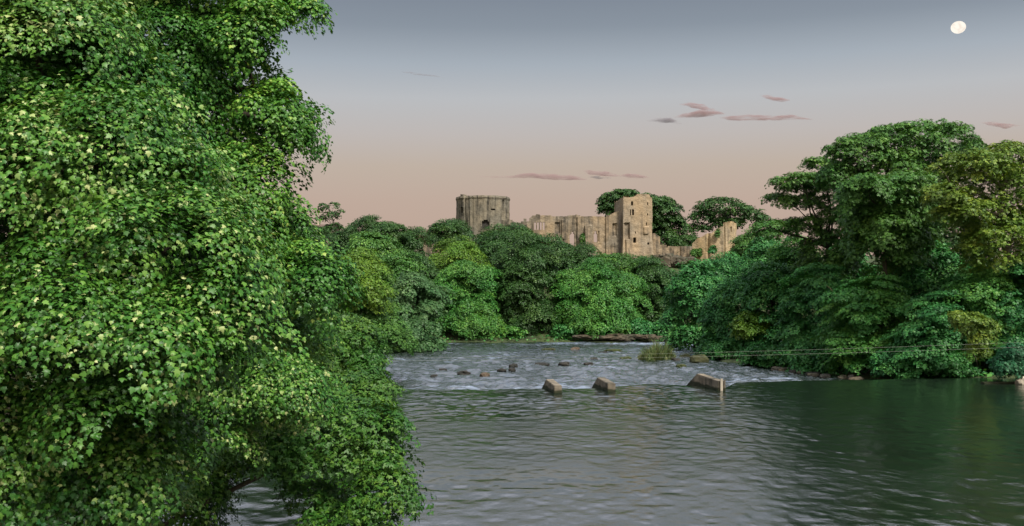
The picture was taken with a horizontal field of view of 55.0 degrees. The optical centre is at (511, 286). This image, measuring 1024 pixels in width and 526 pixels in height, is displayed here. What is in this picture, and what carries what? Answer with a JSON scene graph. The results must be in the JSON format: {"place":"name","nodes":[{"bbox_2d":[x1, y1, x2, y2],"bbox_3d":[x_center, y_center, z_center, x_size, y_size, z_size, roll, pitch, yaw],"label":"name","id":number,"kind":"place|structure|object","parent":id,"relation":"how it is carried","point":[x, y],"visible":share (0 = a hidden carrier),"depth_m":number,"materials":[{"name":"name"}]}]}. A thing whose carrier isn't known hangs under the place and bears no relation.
{"place":"outdoors","nodes":[
{"label":"outdoors","id":0,"kind":"place"},
{"bbox_2d":[418,231,442,256],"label":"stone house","id":1,"kind":"structure","parent":0,"point":[426,249],"depth_m":262.00,"materials":[{"name":"stone"}]},
{"bbox_2d":[0,248,1021,525],"bbox_3d":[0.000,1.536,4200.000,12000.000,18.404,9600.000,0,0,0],"label":"ground","id":2,"kind":"structure","parent":0,"point":[550,338],"depth_m":160.78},
{"bbox_2d":[0,0,309,525],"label":"sycamore tree","id":3,"kind":"object","parent":2,"relation":"on","point":[123,294],"visible":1,"depth_m":12.98,"materials":[{"name":"green plant"}]},
{"bbox_2d":[1,0,367,424],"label":"sycamore tree","id":4,"kind":"object","parent":2,"relation":"on","point":[204,38],"visible":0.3,"depth_m":23.43,"materials":[{"name":"green plant"}]},
{"bbox_2d":[99,347,345,523],"bbox_3d":[-7.311,4.771,21.579,7.858,7.993,3.864,0,0,18],"label":"sycamore tree","id":5,"kind":"object","parent":2,"relation":"on","point":[308,393],"visible":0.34,"depth_m":20.02,"materials":[{"name":"green plant"}]},
{"bbox_2d":[124,369,435,525],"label":"alder tree","id":6,"kind":"object","parent":2,"relation":"on","point":[289,457],"visible":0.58,"depth_m":28.77,"materials":[{"name":"green plant"}]},
{"bbox_2d":[278,222,331,253],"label":"broad tree","id":7,"kind":"object","parent":2,"relation":"on","point":[325,232],"visible":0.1,"depth_m":197.69,"materials":[{"name":"green plant"}]},
{"bbox_2d":[314,217,339,254],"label":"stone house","id":8,"kind":"structure","parent":2,"relation":"on","point":[321,225],"depth_m":240.30,"materials":[{"name":"stone"}]},
{"bbox_2d":[317,202,344,233],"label":"sparse tree","id":9,"kind":"object","parent":2,"relation":"on","point":[332,214],"visible":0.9,"depth_m":204.58,"materials":[{"name":"green plant"}]},
{"bbox_2d":[283,308,404,431],"bbox_3d":[-10.680,4.764,54.984,9.478,7.410,7.503,0,0,-41],"label":"broad tree","id":10,"kind":"object","parent":2,"relation":"on","point":[362,337],"visible":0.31,"depth_m":54.59,"materials":[{"name":"green plant"}]},
{"bbox_2d":[330,246,398,314],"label":"broad tree","id":11,"kind":"object","parent":2,"relation":"on","point":[372,267],"visible":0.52,"depth_m":94.28,"materials":[{"name":"green plant"}]},
{"bbox_2d":[339,230,402,281],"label":"broad tree","id":12,"kind":"object","parent":2,"relation":"on","point":[376,240],"visible":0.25,"depth_m":163.33,"materials":[{"name":"green plant"}]},
{"bbox_2d":[333,299,419,364],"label":"broad tree","id":13,"kind":"object","parent":2,"relation":"on","point":[395,327],"visible":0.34,"depth_m":95.55,"materials":[{"name":"green plant"}]},
{"bbox_2d":[323,214,431,255],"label":"broad tree","id":14,"kind":"object","parent":2,"relation":"on","point":[409,239],"visible":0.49,"depth_m":184.03,"materials":[{"name":"green plant"}]},
{"bbox_2d":[380,248,435,297],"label":"broad tree","id":15,"kind":"object","parent":2,"relation":"on","point":[405,264],"visible":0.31,"depth_m":148.93,"materials":[{"name":"green plant"}]},
{"bbox_2d":[387,271,455,352],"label":"willow tree","id":16,"kind":"object","parent":2,"relation":"on","point":[419,302],"visible":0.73,"depth_m":137.27,"materials":[{"name":"green plant"}]},
{"bbox_2d":[410,249,439,284],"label":"broad tree","id":17,"kind":"object","parent":2,"relation":"on","point":[432,271],"visible":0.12,"depth_m":171.29,"materials":[{"name":"green plant"}]},
{"bbox_2d":[424,218,476,253],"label":"broad tree","id":18,"kind":"object","parent":2,"relation":"on","point":[450,228],"visible":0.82,"depth_m":198.26,"materials":[{"name":"green plant"}]},
{"bbox_2d":[429,235,493,288],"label":"broad tree","id":19,"kind":"object","parent":2,"relation":"on","point":[453,250],"visible":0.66,"depth_m":177.52,"materials":[{"name":"green plant"}]},
{"bbox_2d":[431,259,505,339],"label":"broad tree","id":20,"kind":"object","parent":2,"relation":"on","point":[462,318],"visible":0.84,"depth_m":162.06,"materials":[{"name":"green plant"}]},
{"bbox_2d":[456,194,509,243],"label":"round tower","id":21,"kind":"structure","parent":2,"relation":"on","point":[478,212],"depth_m":222.45,"materials":[{"name":"stone"}]},
{"bbox_2d":[482,220,488,228],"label":"doorway","id":22,"kind":"structure","parent":21,"relation":"in","point":[484,223],"depth_m":222.57,"materials":[{"name":"stone"}]},
{"bbox_2d":[1,252,1007,525],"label":"undergrowth","id":23,"kind":"object","parent":2,"relation":"on","point":[989,374],"visible":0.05,"depth_m":116.60,"materials":[{"name":"green plant"}]},
{"bbox_2d":[495,324,527,338],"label":"bank bush","id":24,"kind":"object","parent":2,"relation":"on","point":[512,331],"visible":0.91,"depth_m":162.07,"materials":[{"name":"green plant"}]},
{"bbox_2d":[473,222,550,265],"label":"broad tree","id":25,"kind":"object","parent":2,"relation":"on","point":[489,241],"visible":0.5,"depth_m":183.75,"materials":[{"name":"green plant"}]},
{"bbox_2d":[501,219,525,228],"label":"link wall","id":26,"kind":"structure","parent":2,"relation":"on","point":[506,222],"depth_m":211.98,"materials":[{"name":"stone"}]},
{"bbox_2d":[480,231,564,335],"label":"tall tree","id":27,"kind":"object","parent":2,"relation":"on","point":[530,269],"visible":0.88,"depth_m":165.07,"materials":[{"name":"green plant"}]},
{"bbox_2d":[528,233,581,277],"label":"broad tree","id":28,"kind":"object","parent":2,"relation":"on","point":[560,245],"visible":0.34,"depth_m":181.11,"materials":[{"name":"green plant"}]},
{"bbox_2d":[539,296,575,327],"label":"broad tree","id":29,"kind":"object","parent":2,"relation":"on","point":[558,299],"visible":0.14,"depth_m":167.21,"materials":[{"name":"green plant"}]},
{"bbox_2d":[550,323,580,339],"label":"bank bush","id":30,"kind":"object","parent":2,"relation":"on","point":[556,329],"visible":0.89,"depth_m":162.04,"materials":[{"name":"green plant"}]},
{"bbox_2d":[523,211,618,255],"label":"hall wall","id":31,"kind":"structure","parent":2,"relation":"on","point":[606,228],"depth_m":205.00,"materials":[{"name":"stone"}]},
{"bbox_2d":[579,233,585,242],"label":"ivy","id":32,"kind":"object","parent":31,"relation":"attached to","point":[582,235],"visible":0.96,"depth_m":203.84,"materials":[{"name":"green plant"}]},
{"bbox_2d":[561,241,603,283],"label":"broad tree","id":33,"kind":"object","parent":2,"relation":"on","point":[587,248],"visible":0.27,"depth_m":183.40,"materials":[{"name":"green plant"}]},
{"bbox_2d":[540,256,652,340],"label":"broad tree","id":34,"kind":"object","parent":2,"relation":"on","point":[597,302],"visible":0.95,"depth_m":163.51,"materials":[{"name":"green plant"}]},
{"bbox_2d":[585,252,636,275],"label":"broad tree","id":35,"kind":"object","parent":2,"relation":"on","point":[617,261],"visible":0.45,"depth_m":186.87,"materials":[{"name":"green plant"}]},
{"bbox_2d":[572,333,667,341],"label":"rock ledge","id":36,"kind":"object","parent":2,"relation":"on","point":[623,337],"visible":0.91,"depth_m":159.87,"materials":[{"name":"brown stone"}]},
{"bbox_2d":[614,194,653,258],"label":"square tower","id":37,"kind":"structure","parent":2,"relation":"on","point":[635,224],"depth_m":204.10,"materials":[{"name":"stone"}]},
{"bbox_2d":[619,317,655,334],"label":"bank bush","id":38,"kind":"object","parent":2,"relation":"on","point":[637,326],"visible":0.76,"depth_m":161.38,"materials":[{"name":"green plant"}]},
{"bbox_2d":[618,255,661,273],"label":"broad tree","id":39,"kind":"object","parent":2,"relation":"on","point":[633,265],"visible":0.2,"depth_m":185.83,"materials":[{"name":"green plant"}]},
{"bbox_2d":[595,188,695,244],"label":"spreading tree","id":40,"kind":"object","parent":2,"relation":"on","point":[663,224],"visible":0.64,"depth_m":223.29,"materials":[{"name":"green plant"}]},
{"bbox_2d":[631,255,681,328],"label":"broad tree","id":41,"kind":"object","parent":2,"relation":"on","point":[656,276],"visible":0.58,"depth_m":169.26,"materials":[{"name":"green plant"}]},
{"bbox_2d":[652,233,668,254],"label":"wall fragment","id":42,"kind":"object","parent":2,"relation":"on","point":[658,248],"depth_m":206.00,"materials":[{"name":"stone"}]},
{"bbox_2d":[652,320,674,335],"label":"bank bush","id":43,"kind":"object","parent":2,"relation":"on","point":[659,330],"visible":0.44,"depth_m":161.94,"materials":[{"name":"green plant"}]},
{"bbox_2d":[652,253,696,267],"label":"cliff","id":44,"kind":"structure","parent":2,"relation":"on","point":[671,259],"depth_m":197.99,"materials":[{"name":"grey stone"}]},
{"bbox_2d":[667,246,691,256],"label":"wall","id":45,"kind":"structure","parent":2,"relation":"on","point":[683,251],"depth_m":207.93,"materials":[{"name":"stone"}]},
{"bbox_2d":[665,233,699,245],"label":"broad tree","id":46,"kind":"object","parent":2,"relation":"on","point":[688,240],"visible":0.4,"depth_m":219.64,"materials":[{"name":"green plant"}]},
{"bbox_2d":[658,258,723,350],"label":"broad tree","id":47,"kind":"object","parent":2,"relation":"on","point":[688,288],"visible":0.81,"depth_m":138.90,"materials":[{"name":"green plant"}]},
{"bbox_2d":[689,248,701,257],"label":"bush","id":48,"kind":"object","parent":2,"relation":"on","point":[694,252],"visible":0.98,"depth_m":203.61,"materials":[{"name":"green plant"}]},
{"bbox_2d":[707,245,717,253],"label":"bush","id":49,"kind":"object","parent":2,"relation":"on","point":[712,249],"visible":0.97,"depth_m":200.55,"materials":[{"name":"green plant"}]},
{"bbox_2d":[692,221,736,260],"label":"ruined tower","id":50,"kind":"structure","parent":2,"relation":"on","point":[728,230],"depth_m":202.72,"materials":[{"name":"beige stone"}]},
{"bbox_2d":[714,228,721,237],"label":"ivy","id":51,"kind":"object","parent":50,"relation":"attached to","point":[717,234],"visible":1,"depth_m":201.68,"materials":[{"name":"green plant"}]},
{"bbox_2d":[697,337,743,359],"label":"bank bush","id":52,"kind":"object","parent":2,"relation":"on","point":[717,350],"visible":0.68,"depth_m":121.70,"materials":[{"name":"green plant"}]},
{"bbox_2d":[432,347,1010,360],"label":"cable","id":53,"kind":"object","parent":2,"relation":"on","point":[701,356],"visible":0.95,"depth_m":74.00,"materials":[{"name":"metal"}]},
{"bbox_2d":[699,251,744,286],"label":"broad tree","id":54,"kind":"object","parent":2,"relation":"on","point":[722,267],"visible":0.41,"depth_m":168.27,"materials":[{"name":"green plant"}]},
{"bbox_2d":[689,276,761,354],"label":"broad tree","id":55,"kind":"object","parent":2,"relation":"on","point":[719,313],"visible":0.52,"depth_m":126.90,"materials":[{"name":"green plant"}]},
{"bbox_2d":[686,196,771,233],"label":"spreading tree","id":56,"kind":"object","parent":2,"relation":"on","point":[724,214],"visible":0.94,"depth_m":225.96,"materials":[{"name":"green plant"}]},
{"bbox_2d":[443,342,1017,357],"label":"cable","id":57,"kind":"object","parent":2,"relation":"on","point":[711,352],"visible":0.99,"depth_m":74.00,"materials":[{"name":"metal"}]},
{"bbox_2d":[728,228,763,257],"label":"broad tree","id":58,"kind":"object","parent":2,"relation":"on","point":[740,244],"visible":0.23,"depth_m":178.55,"materials":[{"name":"green plant"}]},
{"bbox_2d":[726,310,778,343],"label":"lime shrub","id":59,"kind":"object","parent":2,"relation":"on","point":[744,323],"visible":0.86,"depth_m":119.59,"materials":[{"name":"green plant"}]},
{"bbox_2d":[729,236,798,314],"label":"broad tree","id":60,"kind":"object","parent":2,"relation":"on","point":[748,259],"visible":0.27,"depth_m":148.47,"materials":[{"name":"green plant"}]},
{"bbox_2d":[737,344,790,367],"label":"bank bush","id":61,"kind":"object","parent":2,"relation":"on","point":[760,356],"visible":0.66,"depth_m":110.83,"materials":[{"name":"green plant"}]},
{"bbox_2d":[727,259,812,353],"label":"broad tree","id":62,"kind":"object","parent":2,"relation":"on","point":[759,288],"visible":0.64,"depth_m":119.57,"materials":[{"name":"green plant"}]},
{"bbox_2d":[765,235,824,285],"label":"broad tree","id":63,"kind":"object","parent":2,"relation":"on","point":[783,254],"visible":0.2,"depth_m":124.91,"materials":[{"name":"green plant"}]},
{"bbox_2d":[746,156,864,328],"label":"spreading tree","id":64,"kind":"object","parent":2,"relation":"on","point":[789,182],"visible":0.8,"depth_m":116.55,"materials":[{"name":"green plant"}]},
{"bbox_2d":[771,262,857,370],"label":"broad tree","id":65,"kind":"object","parent":2,"relation":"on","point":[811,289],"visible":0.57,"depth_m":106.69,"materials":[{"name":"green plant"}]},
{"bbox_2d":[786,341,853,373],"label":"bank bush","id":66,"kind":"object","parent":2,"relation":"on","point":[799,359],"visible":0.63,"depth_m":102.11,"materials":[{"name":"green plant"}]},
{"bbox_2d":[821,247,880,313],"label":"broad tree","id":67,"kind":"object","parent":2,"relation":"on","point":[862,263],"visible":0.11,"depth_m":127.16,"materials":[{"name":"green plant"}]},
{"bbox_2d":[808,264,921,374],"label":"broad tree","id":68,"kind":"object","parent":2,"relation":"on","point":[861,329],"visible":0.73,"depth_m":96.66,"materials":[{"name":"green plant"}]},
{"bbox_2d":[831,168,942,331],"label":"broad tree","id":69,"kind":"object","parent":2,"relation":"on","point":[900,235],"visible":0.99,"depth_m":98.70,"materials":[{"name":"green plant"}]},
{"bbox_2d":[868,347,930,378],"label":"bank bush","id":70,"kind":"object","parent":2,"relation":"on","point":[884,367],"visible":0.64,"depth_m":91.51,"materials":[{"name":"green plant"}]},
{"bbox_2d":[813,118,989,273],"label":"spreading tree","id":71,"kind":"object","parent":2,"relation":"on","point":[878,151],"visible":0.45,"depth_m":107.22,"materials":[{"name":"green plant"}]},
{"bbox_2d":[872,240,972,335],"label":"broad tree","id":72,"kind":"object","parent":2,"relation":"on","point":[923,280],"visible":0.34,"depth_m":103.68,"materials":[{"name":"green plant"}]},
{"bbox_2d":[878,289,984,378],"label":"broad tree","id":73,"kind":"object","parent":2,"relation":"on","point":[920,335],"visible":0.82,"depth_m":89.79,"materials":[{"name":"green plant"}]},
{"bbox_2d":[914,220,1001,279],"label":"broad tree","id":74,"kind":"object","parent":2,"relation":"on","point":[952,240],"visible":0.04,"depth_m":119.14,"materials":[{"name":"green plant"}]},
{"bbox_2d":[914,139,1023,273],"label":"spreading tree","id":75,"kind":"object","parent":2,"relation":"on","point":[962,204],"visible":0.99,"depth_m":89.33,"materials":[{"name":"green plant"}]},
{"bbox_2d":[947,310,1001,366],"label":"yellow shrub","id":76,"kind":"object","parent":2,"relation":"on","point":[976,329],"visible":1,"depth_m":83.26,"materials":[{"name":"green plant"}]},
{"bbox_2d":[939,263,1023,372],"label":"broad tree","id":77,"kind":"object","parent":2,"relation":"on","point":[982,295],"visible":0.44,"depth_m":89.64,"materials":[{"name":"green plant"}]},
{"bbox_2d":[980,261,1023,374],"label":"broad tree","id":78,"kind":"object","parent":2,"relation":"on","point":[1018,303],"visible":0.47,"depth_m":88.46,"materials":[{"name":"green plant"}]},
{"bbox_2d":[986,339,1023,380],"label":"weeping shrub","id":79,"kind":"object","parent":2,"relation":"on","point":[1012,362],"visible":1,"depth_m":80.19,"materials":[{"name":"teal plant"}]},
{"bbox_2d":[1009,196,1023,287],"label":"broad tree","id":80,"kind":"object","parent":2,"relation":"on","point":[1017,253],"visible":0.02,"depth_m":109.01,"materials":[{"name":"green plant"}]},
{"bbox_2d":[2,0,1023,255],"label":"sky","id":81,"kind":"structure","parent":0,"point":[550,107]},
{"bbox_2d":[951,21,965,33],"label":"moon","id":82,"kind":"object","parent":81,"relation":"in","point":[957,27],"visible":1,"depth_m":2985.78,"materials":[{"name":"white"}]},
{"bbox_2d":[109,340,1023,525],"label":"water","id":83,"kind":"structure","parent":0,"point":[654,443],"depth_m":49.34,"materials":[{"name":"grey liquid"}]},
{"bbox_2d":[457,370,470,374],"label":"boulder","id":84,"kind":"object","parent":83,"relation":"in","point":[465,372],"visible":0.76,"depth_m":102.07,"materials":[{"name":"grey stone"}]},
{"bbox_2d":[480,372,489,376],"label":"boulder","id":85,"kind":"object","parent":83,"relation":"in","point":[484,374],"visible":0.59,"depth_m":99.13,"materials":[{"name":"beige stone"}]},
{"bbox_2d":[509,363,517,367],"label":"boulder","id":86,"kind":"object","parent":83,"relation":"in","point":[515,365],"visible":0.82,"depth_m":111.58,"materials":[{"name":"grey stone"}]},
{"bbox_2d":[535,362,549,365],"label":"boulder","id":87,"kind":"object","parent":83,"relation":"in","point":[543,363],"visible":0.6,"depth_m":113.18,"materials":[{"name":"grey stone"}]},
{"bbox_2d":[542,379,561,392],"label":"weir block","id":88,"kind":"structure","parent":83,"relation":"in","point":[552,385],"depth_m":74.79,"materials":[{"name":"stone"}]},
{"bbox_2d":[558,362,569,365],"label":"boulder","id":89,"kind":"object","parent":83,"relation":"in","point":[563,363],"visible":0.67,"depth_m":113.27,"materials":[{"name":"grey stone"}]},
{"bbox_2d":[592,377,615,391],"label":"weir block","id":90,"kind":"structure","parent":83,"relation":"in","point":[604,383],"depth_m":75.95,"materials":[{"name":"stone"}]},
{"bbox_2d":[604,349,622,351],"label":"boulder","id":91,"kind":"object","parent":83,"relation":"in","point":[612,350],"visible":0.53,"depth_m":136.02,"materials":[{"name":"stone"}]},
{"bbox_2d":[638,336,676,360],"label":"reed clump","id":92,"kind":"object","parent":83,"relation":"in","point":[659,351],"visible":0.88,"depth_m":120.98,"materials":[{"name":"green plant"}]},
{"bbox_2d":[689,354,708,362],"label":"boulder","id":93,"kind":"object","parent":83,"relation":"in","point":[696,358],"visible":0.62,"depth_m":119.04,"materials":[{"name":"beige stone"}]},
{"bbox_2d":[686,374,725,390],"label":"weir block","id":94,"kind":"structure","parent":83,"relation":"in","point":[705,380],"depth_m":77.55,"materials":[{"name":"stone"}]},
{"bbox_2d":[807,373,818,376],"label":"boulder","id":95,"kind":"object","parent":83,"relation":"in","point":[813,374],"visible":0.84,"depth_m":98.84,"materials":[{"name":"grey stone"}]},
{"bbox_2d":[819,374,830,377],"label":"boulder","id":96,"kind":"object","parent":83,"relation":"in","point":[824,376],"visible":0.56,"depth_m":97.17,"materials":[{"name":"grey stone"}]},
{"bbox_2d":[837,375,847,378],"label":"boulder","id":97,"kind":"object","parent":83,"relation":"in","point":[842,377],"visible":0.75,"depth_m":96.32,"materials":[{"name":"grey stone"}]},
{"bbox_2d":[848,376,863,379],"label":"boulder","id":98,"kind":"object","parent":83,"relation":"in","point":[856,378],"visible":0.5,"depth_m":93.66,"materials":[{"name":"brown stone"}]},
{"bbox_2d":[981,381,1014,383],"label":"stone slab","id":99,"kind":"structure","parent":83,"relation":"on","point":[1011,382],"depth_m":80.71,"materials":[{"name":"grey stone"}]},
{"bbox_2d":[1015,376,1023,384],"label":"boulder","id":100,"kind":"object","parent":83,"relation":"in","point":[1020,381],"visible":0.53,"depth_m":80.11,"materials":[{"name":"stone"}]}
]}

